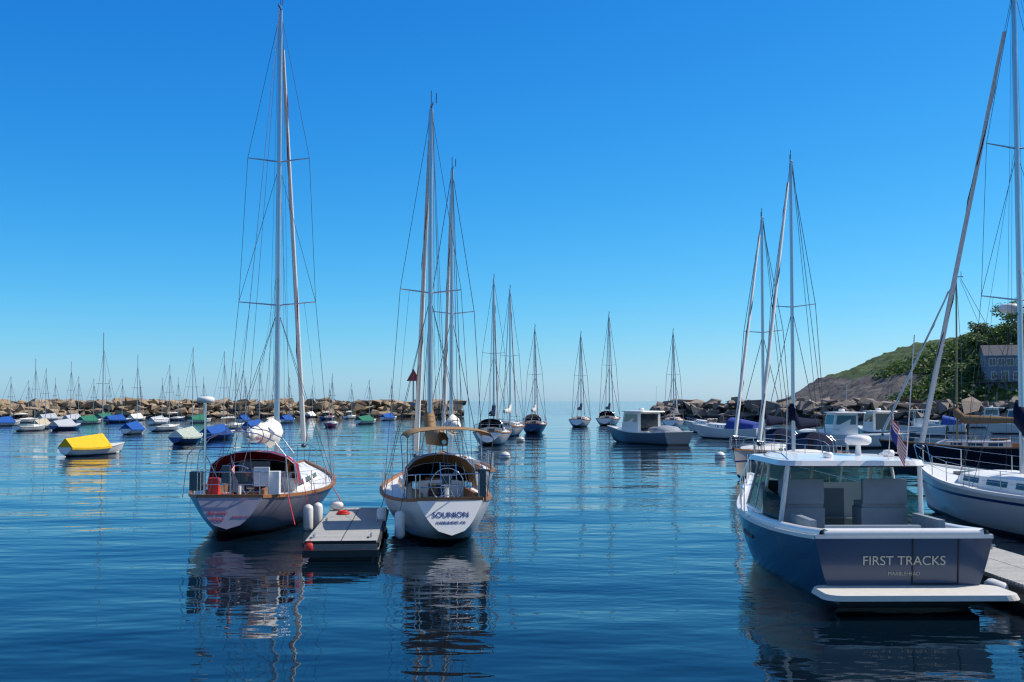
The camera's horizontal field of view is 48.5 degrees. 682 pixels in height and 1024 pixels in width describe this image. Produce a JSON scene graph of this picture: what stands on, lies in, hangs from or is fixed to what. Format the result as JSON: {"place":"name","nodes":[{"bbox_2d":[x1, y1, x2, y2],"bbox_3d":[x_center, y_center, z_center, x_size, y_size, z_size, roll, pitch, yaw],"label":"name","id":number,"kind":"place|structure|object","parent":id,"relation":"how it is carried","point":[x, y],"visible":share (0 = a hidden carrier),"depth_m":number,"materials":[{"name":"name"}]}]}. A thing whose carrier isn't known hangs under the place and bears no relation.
{"place":"outdoors","nodes":[
{"label":"outdoors","id":0,"kind":"place"},
{"bbox_2d":[0,401,1023,681],"bbox_3d":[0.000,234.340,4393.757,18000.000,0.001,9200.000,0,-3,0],"label":"sea water","id":1,"kind":"structure","parent":0,"point":[592,551],"depth_m":22.32,"materials":[{"name":"blue"}]},
{"bbox_2d":[0,377,20,425],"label":"sailboat","id":2,"kind":"object","parent":1,"relation":"on","point":[8,421],"visible":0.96,"depth_m":164.15,"materials":[{"name":"fabric"}]},
{"bbox_2d":[13,383,37,422],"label":"sailboat","id":3,"kind":"object","parent":1,"relation":"on","point":[29,421],"visible":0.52,"depth_m":187.04,"materials":[{"name":"plastic"}]},
{"bbox_2d":[12,359,45,430],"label":"sailboat","id":4,"kind":"object","parent":1,"relation":"on","point":[34,427],"visible":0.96,"depth_m":136.80,"materials":[{"name":"plastic"}]},
{"bbox_2d":[30,368,51,428],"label":"sailboat","id":5,"kind":"object","parent":1,"relation":"on","point":[42,421],"visible":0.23,"depth_m":146.46,"materials":[{"name":"fabric"}]},
{"bbox_2d":[37,378,63,420],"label":"sailboat","id":6,"kind":"object","parent":1,"relation":"on","point":[54,417],"visible":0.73,"depth_m":204.82,"materials":[{"name":"fabric"}]},
{"bbox_2d":[48,361,80,429],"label":"sailboat","id":7,"kind":"object","parent":1,"relation":"on","point":[67,424],"visible":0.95,"depth_m":140.55,"materials":[{"name":"fabric"}]},
{"bbox_2d":[62,377,85,421],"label":"sailboat","id":8,"kind":"object","parent":1,"relation":"on","point":[73,416],"visible":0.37,"depth_m":195.02,"materials":[{"name":"fabric"}]},
{"bbox_2d":[76,380,101,423],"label":"sailboat","id":9,"kind":"object","parent":1,"relation":"on","point":[88,419],"visible":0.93,"depth_m":177.47,"materials":[{"name":"fabric"}]},
{"bbox_2d":[58,333,124,455],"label":"sailboat","id":10,"kind":"object","parent":1,"relation":"on","point":[95,444],"visible":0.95,"depth_m":75.17,"materials":[{"name":"fabric"}]},
{"bbox_2d":[95,379,114,419],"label":"sailboat","id":11,"kind":"object","parent":1,"relation":"on","point":[100,416],"visible":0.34,"depth_m":214.84,"materials":[{"name":"fabric"}]},
{"bbox_2d":[103,379,130,422],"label":"sailboat","id":12,"kind":"object","parent":1,"relation":"on","point":[121,418],"visible":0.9,"depth_m":185.61,"materials":[{"name":"fabric"}]},
{"bbox_2d":[119,366,144,433],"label":"sailboat","id":13,"kind":"object","parent":1,"relation":"on","point":[135,427],"visible":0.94,"depth_m":123.13,"materials":[{"name":"fabric"}]},
{"bbox_2d":[127,380,145,420],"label":"sailboat","id":14,"kind":"object","parent":1,"relation":"on","point":[137,417],"visible":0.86,"depth_m":204.46,"materials":[{"name":"fabric"}]},
{"bbox_2d":[146,378,168,424],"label":"sailboat","id":15,"kind":"object","parent":1,"relation":"on","point":[150,420],"visible":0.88,"depth_m":169.59,"materials":[{"name":"plastic"}]},
{"bbox_2d":[147,366,178,430],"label":"sailboat","id":16,"kind":"object","parent":1,"relation":"on","point":[168,427],"visible":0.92,"depth_m":136.63,"materials":[{"name":"plastic"}]},
{"bbox_2d":[168,377,184,420],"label":"sailboat","id":17,"kind":"object","parent":1,"relation":"on","point":[176,418],"visible":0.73,"depth_m":205.55,"materials":[{"name":"plastic"}]},
{"bbox_2d":[168,347,202,443],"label":"sailboat","id":18,"kind":"object","parent":1,"relation":"on","point":[191,434],"visible":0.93,"depth_m":96.35,"materials":[{"name":"fabric"}]},
{"bbox_2d":[187,377,210,422],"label":"sailboat","id":19,"kind":"object","parent":1,"relation":"on","point":[196,418],"visible":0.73,"depth_m":185.81,"materials":[{"name":"fabric"}]},
{"bbox_2d":[199,351,234,439],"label":"sailboat","id":20,"kind":"object","parent":1,"relation":"on","point":[212,430],"visible":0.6,"depth_m":107.23,"materials":[{"name":"fabric"}]},
{"bbox_2d":[215,362,244,428],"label":"sailboat","id":21,"kind":"object","parent":1,"relation":"on","point":[233,426],"visible":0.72,"depth_m":147.29,"materials":[{"name":"metal"}]},
{"bbox_2d":[0,397,466,418],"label":"breakwater","id":22,"kind":"object","parent":1,"relation":"on","point":[379,408],"visible":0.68,"depth_m":242.91,"materials":[{"name":"stone"}]},
{"bbox_2d":[236,380,250,422],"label":"sailboat","id":23,"kind":"object","parent":1,"relation":"on","point":[244,419],"visible":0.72,"depth_m":185.71,"materials":[{"name":"fabric"}]},
{"bbox_2d":[241,371,266,430],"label":"sailboat","id":24,"kind":"object","parent":1,"relation":"on","point":[251,423],"visible":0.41,"depth_m":136.35,"materials":[{"name":"fabric"}]},
{"bbox_2d":[182,0,344,535],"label":"sailboat","id":25,"kind":"object","parent":1,"relation":"on","point":[250,492],"visible":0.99,"depth_m":32.95,"materials":[{"name":"white wood"}]},
{"bbox_2d":[262,376,280,421],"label":"sailboat","id":26,"kind":"object","parent":1,"relation":"on","point":[265,419],"visible":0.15,"depth_m":162.61,"materials":[{"name":"metal"}]},
{"bbox_2d":[280,378,294,422],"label":"sailboat","id":27,"kind":"object","parent":1,"relation":"on","point":[289,418],"visible":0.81,"depth_m":185.64,"materials":[{"name":"fabric"}]},
{"bbox_2d":[305,385,315,417],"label":"sailboat","id":28,"kind":"object","parent":1,"relation":"on","point":[307,415],"visible":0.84,"depth_m":241.22,"materials":[{"name":"metal"}]},
{"bbox_2d":[319,383,333,419],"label":"sailboat","id":29,"kind":"object","parent":1,"relation":"on","point":[328,418],"visible":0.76,"depth_m":216.29,"materials":[{"name":"metal"}]},
{"bbox_2d":[323,373,337,426],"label":"sailboat","id":30,"kind":"object","parent":1,"relation":"on","point":[331,424],"visible":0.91,"depth_m":158.20,"materials":[{"name":"metal"}]},
{"bbox_2d":[302,500,388,560],"bbox_3d":[-4.181,4.893,29.572,1.725,0.950,8.110,0,-3,-5],"label":"float dock","id":31,"kind":"object","parent":1,"relation":"on","point":[339,532],"visible":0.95,"depth_m":26.63,"materials":[{"name":"wood"}]},
{"bbox_2d":[342,384,355,418],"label":"sailboat","id":32,"kind":"object","parent":1,"relation":"on","point":[351,416],"visible":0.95,"depth_m":227.59,"materials":[{"name":"metal"}]},
{"bbox_2d":[354,380,375,423],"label":"sailboat","id":33,"kind":"object","parent":1,"relation":"on","point":[367,419],"visible":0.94,"depth_m":177.58,"materials":[{"name":"fabric"}]},
{"bbox_2d":[379,378,396,419],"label":"sailboat","id":34,"kind":"object","parent":1,"relation":"on","point":[387,416],"visible":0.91,"depth_m":209.86,"materials":[{"name":"fabric"}]},
{"bbox_2d":[407,370,416,405],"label":"channel marker","id":35,"kind":"object","parent":1,"relation":"on","point":[413,376],"visible":0.8,"depth_m":230.98,"materials":[{"name":"red metal"}]},
{"bbox_2d":[377,91,493,542],"bbox_3d":[-2.456,-0.844,33.360,3.202,13.284,10.190,1,-3,-10],"label":"sloop","id":36,"kind":"object","parent":1,"relation":"on","point":[429,496],"visible":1,"depth_m":30.87,"materials":[{"name":"white wood"}]},
{"bbox_2d":[416,159,494,484],"bbox_3d":[-2.400,-0.563,45.941,3.074,14.042,10.021,0,-3,-8],"label":"sloop","id":37,"kind":"object","parent":1,"relation":"on","point":[453,419],"visible":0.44,"depth_m":46.41,"materials":[{"name":"white plastic"}]},
{"bbox_2d":[472,278,511,444],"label":"sloop","id":38,"kind":"object","parent":1,"relation":"on","point":[497,430],"visible":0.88,"depth_m":95.21,"materials":[{"name":"white plastic"}]},
{"bbox_2d":[500,448,509,458],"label":"mooring buoy","id":39,"kind":"object","parent":1,"relation":"on","point":[504,455],"visible":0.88,"depth_m":71.09,"materials":[{"name":"white plastic"}]},
{"bbox_2d":[496,285,524,435],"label":"sloop","id":40,"kind":"object","parent":1,"relation":"on","point":[517,427],"visible":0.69,"depth_m":120.21,"materials":[{"name":"white plastic"}]},
{"bbox_2d":[516,435,524,441],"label":"mooring buoy","id":41,"kind":"object","parent":1,"relation":"on","point":[520,439],"visible":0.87,"depth_m":99.78,"materials":[{"name":"white plastic"}]},
{"bbox_2d":[521,325,546,433],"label":"sloop","id":42,"kind":"object","parent":1,"relation":"on","point":[534,423],"visible":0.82,"depth_m":128.09,"materials":[{"name":"plastic"}]},
{"bbox_2d":[568,333,590,426],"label":"sloop","id":43,"kind":"object","parent":1,"relation":"on","point":[580,421],"visible":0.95,"depth_m":160.14,"materials":[{"name":"white plastic"}]},
{"bbox_2d":[595,312,620,425],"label":"sloop","id":44,"kind":"object","parent":1,"relation":"on","point":[604,418],"visible":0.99,"depth_m":169.18,"materials":[{"name":"white plastic"}]},
{"bbox_2d":[607,408,692,444],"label":"motorboat","id":45,"kind":"object","parent":1,"relation":"on","point":[640,426],"visible":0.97,"depth_m":95.57,"materials":[{"name":"white plastic"}]},
{"bbox_2d":[661,332,684,427],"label":"sloop","id":46,"kind":"object","parent":1,"relation":"on","point":[674,421],"visible":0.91,"depth_m":154.38,"materials":[{"name":"white plastic"}]},
{"bbox_2d":[684,417,716,431],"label":"boat","id":47,"kind":"object","parent":1,"relation":"on","point":[690,425],"visible":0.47,"depth_m":129.68,"materials":[{"name":"plastic"}]},
{"bbox_2d":[715,448,724,458],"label":"mooring buoy","id":48,"kind":"object","parent":1,"relation":"on","point":[719,454],"visible":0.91,"depth_m":71.09,"materials":[{"name":"white plastic"}]},
{"bbox_2d":[692,417,770,439],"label":"sailboat","id":49,"kind":"object","parent":1,"relation":"on","point":[747,429],"visible":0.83,"depth_m":107.00,"materials":[{"name":"silver plastic"}]},
{"bbox_2d":[729,208,797,477],"bbox_3d":[12.647,0.185,56.902,3.324,13.699,11.144,-2,-3,28],"label":"sloop","id":50,"kind":"object","parent":1,"relation":"on","point":[739,456],"visible":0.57,"depth_m":56.27,"materials":[{"name":"white metal"}]},
{"bbox_2d":[753,150,849,464],"bbox_3d":[12.464,-0.881,50.163,3.324,15.122,11.143,-2,-3,30],"label":"sloop","id":51,"kind":"object","parent":1,"relation":"on","point":[818,442],"visible":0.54,"depth_m":49.82,"materials":[{"name":"white wood"}]},
{"bbox_2d":[649,396,1017,420],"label":"breakwater","id":52,"kind":"object","parent":1,"relation":"on","point":[711,408],"visible":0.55,"depth_m":211.92,"materials":[{"name":"stone"}]},
{"bbox_2d":[783,393,908,447],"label":"lobster boat","id":53,"kind":"object","parent":1,"relation":"on","point":[843,424],"visible":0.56,"depth_m":87.25,"materials":[{"name":"white plastic"}]},
{"bbox_2d":[737,335,1019,607],"bbox_3d":[6.715,2.720,25.319,3.472,5.422,12.983,0,-3,-1],"label":"motorboat","id":54,"kind":"object","parent":1,"relation":"on","point":[857,529],"visible":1,"depth_m":21.19,"materials":[{"name":"blue plastic"}]},
{"bbox_2d":[858,408,915,441],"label":"boat","id":55,"kind":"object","parent":1,"relation":"on","point":[874,421],"visible":0.58,"depth_m":99.58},
{"bbox_2d":[897,409,948,435],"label":"motorboat","id":56,"kind":"object","parent":1,"relation":"on","point":[939,430],"visible":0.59,"depth_m":116.41,"materials":[{"name":"white plastic"}]},
{"bbox_2d":[910,415,969,432],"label":"motorboat","id":57,"kind":"object","parent":1,"relation":"on","point":[951,425],"visible":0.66,"depth_m":127.19,"materials":[{"name":"silver plastic"}]},
{"bbox_2d":[877,276,1018,463],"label":"sailboat","id":58,"kind":"object","parent":1,"relation":"on","point":[997,445],"visible":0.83,"depth_m":65.82,"materials":[{"name":"plastic"}]},
{"bbox_2d":[914,0,1023,537],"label":"sloop","id":59,"kind":"object","parent":1,"relation":"on","point":[990,500],"visible":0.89,"depth_m":32.18,"materials":[{"name":"white plastic"}]},
{"bbox_2d":[970,406,999,427],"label":"cabin boat","id":60,"kind":"object","parent":1,"relation":"on","point":[987,411],"visible":0.25,"depth_m":151.63,"materials":[{"name":"white plastic"}]},
{"bbox_2d":[984,409,1018,433],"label":"cabin boat","id":61,"kind":"object","parent":1,"relation":"on","point":[998,428],"visible":0.31,"depth_m":123.49,"materials":[{"name":"white plastic"}]},
{"bbox_2d":[980,544,1023,608],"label":"float dock","id":62,"kind":"object","parent":1,"relation":"on","point":[1007,567],"visible":0.09,"depth_m":21.14,"materials":[{"name":"wood"}]},
{"bbox_2d":[983,578,1010,590],"bbox_3d":[8.669,4.421,20.302,0.300,0.285,0.750,0,-3,0],"label":"dock fender","id":63,"kind":"object","parent":62,"relation":"attached to","point":[994,582],"visible":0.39,"depth_m":20.22,"materials":[{"name":"plastic"}]},
{"bbox_2d":[0,0,1023,400],"label":"sky","id":64,"kind":"structure","parent":0,"point":[623,159],"materials":[{"name":"blue"}]},
{"bbox_2d":[779,326,1023,403],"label":"headland terrain","id":65,"kind":"structure","parent":0,"point":[858,381],"depth_m":299.79,"materials":[{"name":"green plant"}]},
{"bbox_2d":[871,322,1023,401],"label":"headland scrub vegetation","id":66,"kind":"object","parent":65,"relation":"on","point":[923,367],"visible":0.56,"depth_m":261.25,"materials":[{"name":"green plant"}]},
{"bbox_2d":[967,335,987,353],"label":"tree","id":67,"kind":"object","parent":65,"relation":"on","point":[973,342],"visible":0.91,"depth_m":261.73,"materials":[{"name":"green plant"}]},
{"bbox_2d":[967,321,994,338],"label":"tree","id":68,"kind":"object","parent":65,"relation":"on","point":[975,328],"visible":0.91,"depth_m":265.92,"materials":[{"name":"green plant"}]},
{"bbox_2d":[978,345,1017,396],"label":"house","id":69,"kind":"structure","parent":65,"relation":"on","point":[990,362],"depth_m":246.46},
{"bbox_2d":[990,301,1023,320],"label":"tree","id":70,"kind":"object","parent":65,"relation":"on","point":[997,309],"visible":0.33,"depth_m":271.52,"materials":[{"name":"green plant"}]},
{"bbox_2d":[997,320,1023,342],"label":"tree","id":71,"kind":"object","parent":65,"relation":"on","point":[1004,333],"visible":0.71,"depth_m":257.21,"materials":[{"name":"green plant"}]},
{"bbox_2d":[1001,313,1023,324],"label":"tree","id":72,"kind":"object","parent":65,"relation":"on","point":[1007,318],"visible":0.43,"depth_m":263.24,"materials":[{"name":"green plant"}]}
]}

